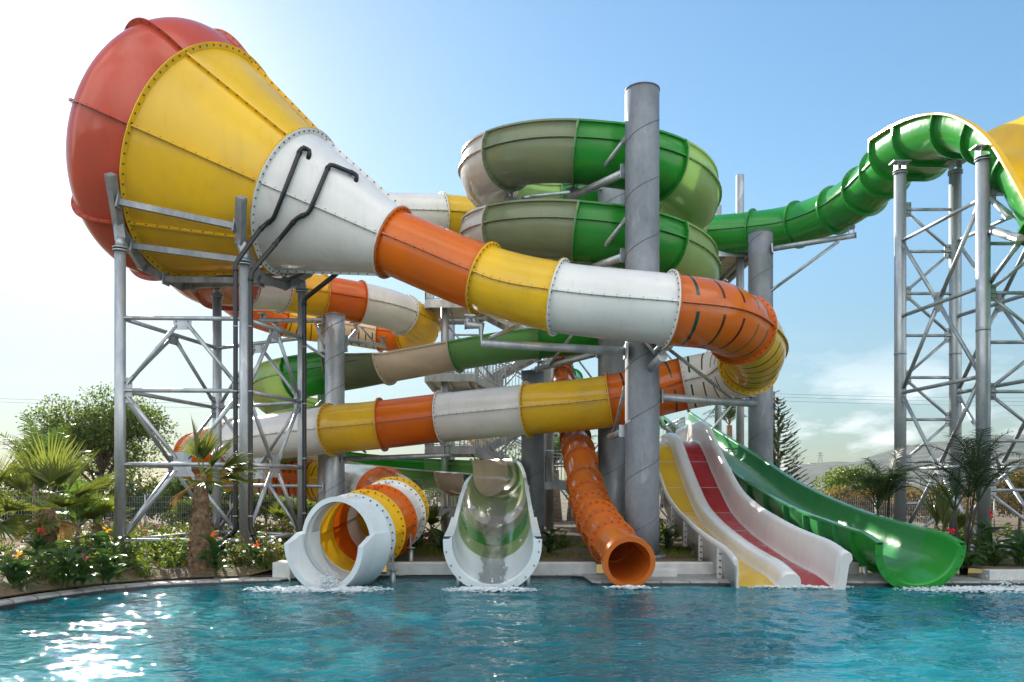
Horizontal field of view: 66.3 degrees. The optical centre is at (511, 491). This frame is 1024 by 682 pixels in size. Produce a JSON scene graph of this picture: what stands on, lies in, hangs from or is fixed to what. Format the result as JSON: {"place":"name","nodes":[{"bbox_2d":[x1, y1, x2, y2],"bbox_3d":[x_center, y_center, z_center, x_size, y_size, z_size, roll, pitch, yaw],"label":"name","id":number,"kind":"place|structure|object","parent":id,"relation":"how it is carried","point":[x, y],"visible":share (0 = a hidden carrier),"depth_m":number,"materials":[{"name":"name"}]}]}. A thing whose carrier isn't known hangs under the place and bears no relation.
{"place":"outdoors","nodes":[
{"label":"outdoors","id":0,"kind":"place"},
{"bbox_2d":[0,573,1023,681],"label":"pool water","id":1,"kind":"structure","parent":0,"point":[550,630],"depth_m":8.81,"materials":[{"name":"liquid"}]},
{"bbox_2d":[241,566,393,592],"bbox_3d":[-3.145,1.423,12.758,2.486,0.423,0.834,0,0,0],"label":"splash foam","id":2,"kind":"object","parent":1,"relation":"on","point":[321,587],"visible":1,"depth_m":12.66,"materials":[{"name":"white"}]},
{"bbox_2d":[441,563,539,592],"bbox_3d":[-0.349,1.402,12.752,1.625,0.456,0.603,0,0,0],"label":"splash foam","id":3,"kind":"object","parent":1,"relation":"on","point":[493,588],"visible":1,"depth_m":12.66,"materials":[{"name":"white"}]},
{"bbox_2d":[603,584,658,588],"bbox_3d":[1.956,1.583,13.000,0.998,0.090,0.199,0,0,0],"label":"splash foam","id":4,"kind":"object","parent":1,"relation":"on","point":[628,586],"visible":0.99,"depth_m":12.96,"materials":[{"name":"white"}]},
{"bbox_2d":[745,584,853,588],"bbox_3d":[4.782,1.581,13.022,1.834,0.085,0.207,0,0,0],"label":"splash foam","id":5,"kind":"object","parent":1,"relation":"on","point":[807,586],"visible":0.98,"depth_m":12.97,"materials":[{"name":"white"}]},
{"bbox_2d":[894,573,1023,592],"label":"splash foam","id":6,"kind":"object","parent":1,"relation":"on","point":[995,588],"visible":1,"depth_m":12.66,"materials":[{"name":"white"}]},
{"bbox_2d":[0,492,1023,596],"bbox_3d":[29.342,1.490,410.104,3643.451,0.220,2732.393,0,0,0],"label":"ground","id":7,"kind":"structure","parent":0,"point":[6,589],"depth_m":15.94,"materials":[{"name":"green plant"}]},
{"bbox_2d":[0,537,17,559],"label":"flowering shrub","id":8,"kind":"object","parent":7,"relation":"on","point":[3,545],"visible":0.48,"depth_m":15.27,"materials":[{"name":"green plant"}]},
{"bbox_2d":[0,487,46,520],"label":"bush","id":9,"kind":"object","parent":7,"relation":"on","point":[19,495],"visible":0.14,"depth_m":31.07,"materials":[{"name":"green plant"}]},
{"bbox_2d":[17,496,69,523],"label":"bush","id":10,"kind":"object","parent":7,"relation":"on","point":[29,500],"visible":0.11,"depth_m":29.27,"materials":[{"name":"green plant"}]},
{"bbox_2d":[0,412,89,538],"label":"fan palm","id":11,"kind":"object","parent":7,"relation":"on","point":[30,436],"visible":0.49,"depth_m":22.97,"materials":[{"name":"plant"}]},
{"bbox_2d":[2,461,97,499],"bbox_3d":[-21.328,-0.298,36.229,3.463,3.661,3.974,0,0,26],"label":"broadleaf tree","id":12,"kind":"object","parent":7,"relation":"on","point":[31,486],"visible":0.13,"depth_m":35.49,"materials":[{"name":"green plant"}]},
{"bbox_2d":[43,474,115,542],"bbox_3d":[-8.706,0.601,15.747,1.527,1.910,1.274,0,0,0],"label":"feather palm","id":13,"kind":"object","parent":7,"relation":"on","point":[76,509],"visible":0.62,"depth_m":15.60,"materials":[{"name":"green plant"}]},
{"bbox_2d":[9,381,180,523],"bbox_3d":[-17.358,-1.522,33.329,6.257,6.056,6.088,0,0,0],"label":"broadleaf tree","id":14,"kind":"object","parent":7,"relation":"on","point":[96,430],"visible":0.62,"depth_m":32.34,"materials":[{"name":"green plant"}]},
{"bbox_2d":[70,491,134,545],"bbox_3d":[-8.543,0.752,16.233,1.283,1.597,1.433,0,0,31],"label":"fan palm","id":15,"kind":"object","parent":7,"relation":"on","point":[97,512],"visible":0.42,"depth_m":16.11,"materials":[{"name":"green plant"}]},
{"bbox_2d":[92,486,140,525],"bbox_3d":[-14.789,0.623,28.960,1.870,1.766,2.063,0,0,0],"label":"bush","id":16,"kind":"object","parent":7,"relation":"on","point":[110,493],"visible":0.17,"depth_m":28.98,"materials":[{"name":"green plant"}]},
{"bbox_2d":[97,538,152,566],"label":"leafy shrub","id":17,"kind":"object","parent":7,"relation":"on","point":[135,544],"visible":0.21,"depth_m":14.47,"materials":[{"name":"green plant"}]},
{"bbox_2d":[125,547,153,568],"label":"flowering shrub","id":18,"kind":"object","parent":7,"relation":"on","point":[143,554],"visible":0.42,"depth_m":14.22,"materials":[{"name":"green plant"}]},
{"bbox_2d":[0,556,285,597],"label":"soil","id":19,"kind":"structure","parent":7,"relation":"on","point":[267,573],"depth_m":13.64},
{"bbox_2d":[0,543,33,563],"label":"flowering shrub","id":20,"kind":"object","parent":19,"relation":"on","point":[22,557],"visible":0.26,"depth_m":14.12,"materials":[{"name":"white plant"}]},
{"bbox_2d":[0,549,41,590],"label":"canna plant","id":21,"kind":"object","parent":19,"relation":"on","point":[14,577],"visible":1,"depth_m":11.53,"materials":[{"name":"green plant"}]},
{"bbox_2d":[0,449,56,542],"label":"fan palm","id":22,"kind":"object","parent":19,"relation":"on","point":[8,525],"visible":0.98,"depth_m":13.21,"materials":[{"name":"green plant"}]},
{"bbox_2d":[10,553,63,584],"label":"leafy shrub","id":23,"kind":"object","parent":19,"relation":"on","point":[52,577],"visible":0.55,"depth_m":12.19,"materials":[{"name":"green plant"}]},
{"bbox_2d":[15,521,69,565],"bbox_3d":[-7.896,0.985,13.223,0.828,0.973,0.834,0,0,-32],"label":"canna plant","id":24,"kind":"object","parent":19,"relation":"on","point":[36,543],"visible":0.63,"depth_m":13.13,"materials":[{"name":"green plant"}]},
{"bbox_2d":[0,430,119,547],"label":"fan palm","id":25,"kind":"object","parent":19,"relation":"on","point":[49,469],"visible":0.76,"depth_m":13.91,"materials":[{"name":"green plant"}]},
{"bbox_2d":[30,542,91,587],"bbox_3d":[-6.816,1.119,11.923,0.732,0.704,0.823,0,0,0],"label":"canna plant","id":26,"kind":"object","parent":19,"relation":"on","point":[62,569],"visible":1,"depth_m":11.94,"materials":[{"name":"green plant"}]},
{"bbox_2d":[54,550,102,586],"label":"canna plant","id":27,"kind":"object","parent":19,"relation":"on","point":[85,570],"visible":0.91,"depth_m":12.07,"materials":[{"name":"green plant"}]},
{"bbox_2d":[69,531,119,563],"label":"flowering shrub","id":28,"kind":"object","parent":19,"relation":"on","point":[82,548],"visible":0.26,"depth_m":14.25,"materials":[{"name":"green plant"}]},
{"bbox_2d":[82,522,133,564],"bbox_3d":[-6.963,0.999,13.511,0.851,0.944,0.795,0,0,-26],"label":"canna plant","id":29,"kind":"object","parent":19,"relation":"on","point":[107,541],"visible":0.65,"depth_m":13.48,"materials":[{"name":"green plant"}]},
{"bbox_2d":[87,545,130,584],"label":"canna plant","id":30,"kind":"object","parent":19,"relation":"on","point":[108,571],"visible":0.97,"depth_m":12.39,"materials":[{"name":"green plant"}]},
{"bbox_2d":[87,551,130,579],"bbox_3d":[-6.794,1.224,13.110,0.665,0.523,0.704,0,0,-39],"label":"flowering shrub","id":31,"kind":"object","parent":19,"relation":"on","point":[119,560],"visible":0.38,"depth_m":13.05,"materials":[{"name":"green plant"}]},
{"bbox_2d":[85,546,141,569],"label":"leafy shrub","id":32,"kind":"object","parent":19,"relation":"on","point":[136,556],"visible":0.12,"depth_m":13.75,"materials":[{"name":"green plant"}]},
{"bbox_2d":[142,533,182,560],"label":"flowering shrub","id":33,"kind":"object","parent":19,"relation":"on","point":[167,545],"visible":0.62,"depth_m":15.53,"materials":[{"name":"green plant"}]},
{"bbox_2d":[195,531,233,575],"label":"canna plant","id":34,"kind":"object","parent":19,"relation":"on","point":[215,548],"visible":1,"depth_m":13.69,"materials":[{"name":"green plant"}]},
{"bbox_2d":[169,417,260,579],"bbox_3d":[-5.316,0.069,14.176,1.585,3.062,1.591,0,0,-44],"label":"fan palm","id":35,"kind":"object","parent":19,"relation":"on","point":[200,522],"visible":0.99,"depth_m":14.06,"materials":[{"name":"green plant"}]},
{"bbox_2d":[237,540,268,566],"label":"canna plant","id":36,"kind":"object","parent":19,"relation":"on","point":[253,548],"visible":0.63,"depth_m":14.49,"materials":[{"name":"green plant"}]},
{"bbox_2d":[26,546,1015,584],"bbox_3d":[0.249,1.375,17.441,27.618,0.270,11.231,0,0,0],"label":"ground cover","id":37,"kind":"object","parent":19,"relation":"on","point":[185,561],"visible":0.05,"depth_m":14.57,"materials":[{"name":"green plant"}]},
{"bbox_2d":[111,483,177,526],"bbox_3d":[-14.305,0.587,30.024,2.453,1.844,2.746,0,0,0],"label":"bush","id":38,"kind":"object","parent":7,"relation":"on","point":[160,504],"visible":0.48,"depth_m":30.03,"materials":[{"name":"green plant"}]},
{"bbox_2d":[126,555,163,577],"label":"flowering shrub","id":39,"kind":"object","parent":7,"relation":"on","point":[144,570],"visible":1,"depth_m":13.36,"materials":[{"name":"green plant"}]},
{"bbox_2d":[4,494,318,538],"bbox_3d":[-10.350,0.745,24.433,14.583,1.310,1.190,0,0,-25],"label":"fence","id":40,"kind":"object","parent":7,"relation":"on","point":[181,507],"visible":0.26,"depth_m":23.71,"materials":[{"name":"metal"}]},
{"bbox_2d":[145,477,192,520],"bbox_3d":[-13.859,0.390,32.119,1.961,2.234,2.294,0,0,-37],"label":"bush","id":41,"kind":"object","parent":7,"relation":"on","point":[177,487],"visible":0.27,"depth_m":31.87,"materials":[{"name":"green plant"}]},
{"bbox_2d":[154,547,188,565],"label":"leafy shrub","id":42,"kind":"object","parent":7,"relation":"on","point":[169,558],"visible":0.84,"depth_m":14.35,"materials":[{"name":"green plant"}]},
{"bbox_2d":[158,497,209,526],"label":"bush","id":43,"kind":"object","parent":7,"relation":"on","point":[186,510],"visible":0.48,"depth_m":28.54,"materials":[{"name":"green plant"}]},
{"bbox_2d":[104,172,312,557],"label":"lattice tower","id":44,"kind":"structure","parent":7,"relation":"on","point":[179,465],"depth_m":16.06,"materials":[{"name":"metal"}]},
{"bbox_2d":[66,17,788,586],"bbox_3d":[-2.362,-4.274,21.991,17.734,12.148,18.392,0,0,0],"label":"cone tube slide","id":45,"kind":"object","parent":44,"relation":"on","point":[186,115],"visible":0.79,"depth_m":15.91,"materials":[{"name":"plastic"}]},
{"bbox_2d":[220,145,311,549],"bbox_3d":[-4.968,-2.912,15.837,1.774,8.244,0.384,0,0,0],"label":"water pipe","id":46,"kind":"object","parent":45,"relation":"attached to","point":[245,249],"visible":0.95,"depth_m":15.67,"materials":[{"name":"black plastic"}]},
{"bbox_2d":[248,163,358,545],"bbox_3d":[-4.230,-2.776,15.940,2.156,7.868,0.473,0,0,-4],"label":"water pipe","id":47,"kind":"object","parent":45,"relation":"attached to","point":[277,241],"visible":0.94,"depth_m":15.68,"materials":[{"name":"black plastic"}]},
{"bbox_2d":[302,274,337,529],"bbox_3d":[-4.303,-1.955,17.559,1.235,5.799,0.122,0,0,38],"label":"water pipe","id":48,"kind":"object","parent":45,"relation":"attached to","point":[321,285],"visible":0.89,"depth_m":17.86,"materials":[{"name":"black plastic"}]},
{"bbox_2d":[209,494,238,527],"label":"bush","id":49,"kind":"object","parent":7,"relation":"on","point":[225,507],"visible":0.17,"depth_m":28.30,"materials":[{"name":"green plant"}]},
{"bbox_2d":[0,467,457,505],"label":"distant trees","id":50,"kind":"object","parent":7,"relation":"on","point":[135,483],"visible":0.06,"depth_m":54.19,"materials":[{"name":"green plant"}]},
{"bbox_2d":[222,489,258,524],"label":"bush","id":51,"kind":"object","parent":7,"relation":"on","point":[225,495],"visible":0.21,"depth_m":31.50,"materials":[{"name":"green plant"}]},
{"bbox_2d":[225,535,261,565],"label":"flowering shrub","id":52,"kind":"object","parent":7,"relation":"on","point":[233,554],"visible":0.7,"depth_m":14.55,"materials":[{"name":"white plant"}]},
{"bbox_2d":[241,534,281,569],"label":"flowering shrub","id":53,"kind":"object","parent":7,"relation":"on","point":[272,554],"visible":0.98,"depth_m":14.20,"materials":[{"name":"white plant"}]},
{"bbox_2d":[253,493,278,522],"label":"bush","id":54,"kind":"object","parent":7,"relation":"on","point":[263,512],"visible":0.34,"depth_m":32.36,"materials":[{"name":"green plant"}]},
{"bbox_2d":[250,535,285,561],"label":"flowering shrub","id":55,"kind":"object","parent":7,"relation":"on","point":[281,553],"visible":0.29,"depth_m":15.06,"materials":[{"name":"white plant"}]},
{"bbox_2d":[261,499,297,531],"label":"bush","id":56,"kind":"object","parent":7,"relation":"on","point":[277,510],"visible":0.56,"depth_m":22.39,"materials":[{"name":"green plant"}]},
{"bbox_2d":[272,560,293,580],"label":"wall","id":57,"kind":"structure","parent":7,"relation":"on","point":[280,568],"depth_m":14.05,"materials":[{"name":"paint"}]},
{"bbox_2d":[272,497,315,521],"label":"bush","id":58,"kind":"object","parent":7,"relation":"on","point":[309,505],"visible":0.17,"depth_m":31.68,"materials":[{"name":"green plant"}]},
{"bbox_2d":[316,324,324,502],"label":"support pillar","id":59,"kind":"structure","parent":7,"relation":"on","point":[321,459],"depth_m":26.24,"materials":[{"name":"metal"}]},
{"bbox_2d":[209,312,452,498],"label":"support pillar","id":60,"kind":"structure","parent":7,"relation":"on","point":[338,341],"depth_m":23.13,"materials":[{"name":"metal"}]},
{"bbox_2d":[387,562,453,575],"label":"wall","id":61,"kind":"structure","parent":7,"relation":"on","point":[423,568],"depth_m":14.66,"materials":[{"name":"paint"}]},
{"bbox_2d":[419,502,450,545],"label":"fan palm","id":62,"kind":"object","parent":7,"relation":"on","point":[433,515],"visible":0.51,"depth_m":19.92,"materials":[{"name":"green plant"}]},
{"bbox_2d":[424,524,446,551],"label":"canna plant","id":63,"kind":"object","parent":7,"relation":"on","point":[439,542],"visible":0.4,"depth_m":17.11,"materials":[{"name":"green plant"}]},
{"bbox_2d":[0,572,1023,605],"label":"pool coping","id":64,"kind":"object","parent":7,"relation":"on","point":[595,578],"visible":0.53,"depth_m":13.46,"materials":[{"name":"stone"}]},
{"bbox_2d":[0,576,1023,609],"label":"waterline strip","id":65,"kind":"object","parent":64,"relation":"attached to","point":[8,606],"visible":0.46,"depth_m":13.43,"materials":[{"name":"tile"}]},
{"bbox_2d":[597,573,979,578],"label":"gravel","id":66,"kind":"structure","parent":64,"relation":"on","point":[713,576],"depth_m":14.06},
{"bbox_2d":[651,567,676,576],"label":"wall","id":67,"kind":"structure","parent":66,"relation":"on","point":[664,571],"depth_m":14.20,"materials":[{"name":"paint"}]},
{"bbox_2d":[659,412,966,586],"bbox_3d":[6.904,-0.824,23.128,1.650,5.064,20.134,0,0,0],"label":"green trough slide","id":68,"kind":"object","parent":64,"relation":"on","point":[897,553],"visible":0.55,"depth_m":15.83,"materials":[{"name":"plastic"}]},
{"bbox_2d":[521,368,544,536],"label":"support pillar","id":69,"kind":"structure","parent":7,"relation":"on","point":[532,456],"depth_m":23.98,"materials":[{"name":"metal"}]},
{"bbox_2d":[516,433,562,521],"bbox_3d":[1.980,-0.773,35.963,2.759,4.546,3.026,0,0,36],"label":"date palm","id":70,"kind":"object","parent":7,"relation":"on","point":[557,498],"visible":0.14,"depth_m":35.76,"materials":[{"name":"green plant"}]},
{"bbox_2d":[540,527,566,554],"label":"canna plant","id":71,"kind":"object","parent":7,"relation":"on","point":[549,542],"visible":0.92,"depth_m":17.16,"materials":[{"name":"green plant"}]},
{"bbox_2d":[531,562,595,574],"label":"wall","id":72,"kind":"structure","parent":7,"relation":"on","point":[556,568],"depth_m":14.66,"materials":[{"name":"paint"}]},
{"bbox_2d":[553,530,573,547],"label":"leafy shrub","id":73,"kind":"object","parent":7,"relation":"on","point":[562,543],"visible":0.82,"depth_m":19.13,"materials":[{"name":"green plant"}]},
{"bbox_2d":[504,187,624,520],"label":"support pillar","id":74,"kind":"structure","parent":7,"relation":"on","point":[611,461],"depth_m":21.43,"materials":[{"name":"metal"}]},
{"bbox_2d":[413,174,747,529],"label":"stair tower","id":75,"kind":"structure","parent":7,"relation":"on","point":[450,315],"depth_m":27.91,"materials":[{"name":"metal"}]},
{"bbox_2d":[554,357,655,585],"bbox_3d":[1.854,-1.966,22.128,1.119,7.189,18.136,0,0,0],"label":"orange body slide","id":76,"kind":"object","parent":75,"relation":"attached to","point":[621,552],"visible":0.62,"depth_m":15.40,"materials":[{"name":"orange plastic"}]},
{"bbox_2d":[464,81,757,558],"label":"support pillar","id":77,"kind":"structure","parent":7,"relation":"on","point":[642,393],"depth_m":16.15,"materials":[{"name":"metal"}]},
{"bbox_2d":[253,118,721,586],"bbox_3d":[-1.219,-3.809,22.928,9.858,11.218,18.734,0,0,-30],"label":"open bobsled slide","id":78,"kind":"object","parent":77,"relation":"on","point":[493,524],"visible":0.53,"depth_m":18.09,"materials":[{"name":"plastic"}]},
{"bbox_2d":[659,524,679,549],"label":"canna plant","id":79,"kind":"object","parent":7,"relation":"on","point":[668,536],"visible":0.84,"depth_m":18.17,"materials":[{"name":"green plant"}]},
{"bbox_2d":[655,562,714,573],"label":"wall","id":80,"kind":"structure","parent":7,"relation":"on","point":[694,567],"depth_m":14.66,"materials":[{"name":"paint"}]},
{"bbox_2d":[702,405,746,437],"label":"date palm","id":81,"kind":"object","parent":7,"relation":"on","point":[730,414],"visible":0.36,"depth_m":45.86,"materials":[{"name":"green plant"}]},
{"bbox_2d":[659,421,852,589],"bbox_3d":[4.827,-0.271,20.386,1.973,3.942,15.084,0,0,2],"label":"two lane slide","id":82,"kind":"object","parent":7,"relation":"on","point":[732,531],"visible":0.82,"depth_m":17.29,"materials":[{"name":"plastic"}]},
{"bbox_2d":[773,397,817,486],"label":"norfolk pine","id":83,"kind":"object","parent":7,"relation":"on","point":[776,442],"visible":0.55,"depth_m":57.53,"materials":[{"name":"green plant"}]},
{"bbox_2d":[748,225,856,463],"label":"support pillar","id":84,"kind":"structure","parent":7,"relation":"on","point":[761,248],"depth_m":25.24,"materials":[{"name":"metal"}]},
{"bbox_2d":[706,113,1023,252],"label":"green boomerang slide","id":85,"kind":"object","parent":84,"relation":"on","point":[929,145],"visible":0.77,"depth_m":20.89,"materials":[{"name":"plastic"}]},
{"bbox_2d":[822,484,863,508],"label":"bush","id":86,"kind":"object","parent":7,"relation":"on","point":[845,498],"visible":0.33,"depth_m":29.62,"materials":[{"name":"plant"}]},
{"bbox_2d":[811,463,887,507],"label":"broadleaf tree","id":87,"kind":"object","parent":7,"relation":"on","point":[839,479],"visible":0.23,"depth_m":41.63,"materials":[{"name":"green plant"}]},
{"bbox_2d":[848,562,858,573],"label":"wall","id":88,"kind":"structure","parent":7,"relation":"on","point":[853,567],"depth_m":14.66,"materials":[{"name":"paint"}]},
{"bbox_2d":[848,487,893,517],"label":"bush","id":89,"kind":"object","parent":7,"relation":"on","point":[866,504],"visible":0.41,"depth_m":29.67,"materials":[{"name":"plant"}]},
{"bbox_2d":[841,445,929,516],"bbox_3d":[8.129,0.266,16.998,1.744,2.573,1.542,0,0,-16],"label":"feather palm","id":90,"kind":"object","parent":7,"relation":"on","point":[884,487],"visible":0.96,"depth_m":16.90,"materials":[{"name":"green plant"}]},
{"bbox_2d":[876,487,930,518],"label":"bush","id":91,"kind":"object","parent":7,"relation":"on","point":[911,496],"visible":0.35,"depth_m":28.53,"materials":[{"name":"plant"}]},
{"bbox_2d":[878,481,976,535],"bbox_3d":[8.416,0.710,15.866,1.957,2.118,1.345,0,0,0],"label":"fan palm","id":92,"kind":"object","parent":7,"relation":"on","point":[942,511],"visible":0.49,"depth_m":16.00,"materials":[{"name":"green plant"}]},
{"bbox_2d":[917,484,944,528],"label":"bush","id":93,"kind":"object","parent":7,"relation":"on","point":[927,514],"visible":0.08,"depth_m":28.77,"materials":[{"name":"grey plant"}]},
{"bbox_2d":[838,496,1023,532],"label":"fence","id":94,"kind":"object","parent":7,"relation":"on","point":[994,516],"visible":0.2,"depth_m":26.13,"materials":[{"name":"metal"}]},
{"bbox_2d":[889,144,1023,552],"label":"lattice tower","id":95,"kind":"structure","parent":7,"relation":"on","point":[984,390],"depth_m":18.45,"materials":[{"name":"metal"}]},
{"bbox_2d":[889,427,1023,574],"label":"feather palm","id":96,"kind":"object","parent":7,"relation":"on","point":[975,465],"visible":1,"depth_m":14.54,"materials":[{"name":"green plant"}]},
{"bbox_2d":[948,471,1023,526],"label":"bush","id":97,"kind":"object","parent":7,"relation":"on","point":[1001,495],"visible":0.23,"depth_m":26.64,"materials":[{"name":"plant"}]},
{"bbox_2d":[960,511,1012,560],"bbox_3d":[9.408,0.868,15.555,0.879,1.065,0.791,0,0,0],"label":"canna plant","id":98,"kind":"object","parent":7,"relation":"on","point":[989,531],"visible":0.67,"depth_m":15.53,"materials":[{"name":"green plant"}]},
{"bbox_2d":[975,547,1001,565],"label":"leafy shrub","id":99,"kind":"object","parent":7,"relation":"on","point":[989,559],"visible":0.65,"depth_m":14.56,"materials":[{"name":"green plant"}]},
{"bbox_2d":[972,533,1012,560],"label":"leafy shrub","id":100,"kind":"object","parent":7,"relation":"on","point":[979,537],"visible":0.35,"depth_m":15.36,"materials":[{"name":"green plant"}]},
{"bbox_2d":[977,540,1017,565],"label":"canna plant","id":101,"kind":"object","parent":7,"relation":"on","point":[993,550],"visible":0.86,"depth_m":14.54,"materials":[{"name":"green plant"}]},
{"bbox_2d":[982,569,1023,579],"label":"wall","id":102,"kind":"structure","parent":7,"relation":"on","point":[992,574],"depth_m":13.62,"materials":[{"name":"paint"}]},
{"bbox_2d":[994,530,1023,566],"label":"canna plant","id":103,"kind":"object","parent":7,"relation":"on","point":[1018,545],"visible":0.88,"depth_m":14.46,"materials":[{"name":"green plant"}]},
{"bbox_2d":[995,460,1023,529],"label":"bush","id":104,"kind":"object","parent":7,"relation":"on","point":[1015,481],"visible":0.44,"depth_m":26.71,"materials":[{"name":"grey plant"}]},
{"bbox_2d":[0,0,1023,572],"label":"sky","id":105,"kind":"structure","parent":0,"point":[787,96],"materials":[{"name":"blue"}]},
{"bbox_2d":[402,540,697,557],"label":"lawn grass","id":106,"kind":"structure","parent":0,"point":[689,553],"depth_m":17.39,"materials":[{"name":"green plant"}]},
{"bbox_2d":[436,434,1023,493],"bbox_3d":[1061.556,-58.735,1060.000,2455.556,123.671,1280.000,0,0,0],"label":"hills","id":107,"kind":"structure","parent":0,"point":[818,470],"depth_m":988.44,"materials":[{"name":"plant"}]},
{"bbox_2d":[963,551,987,568],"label":"canna plant","id":108,"kind":"object","parent":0,"point":[970,559],"visible":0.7,"depth_m":14.19,"materials":[{"name":"green plant"}]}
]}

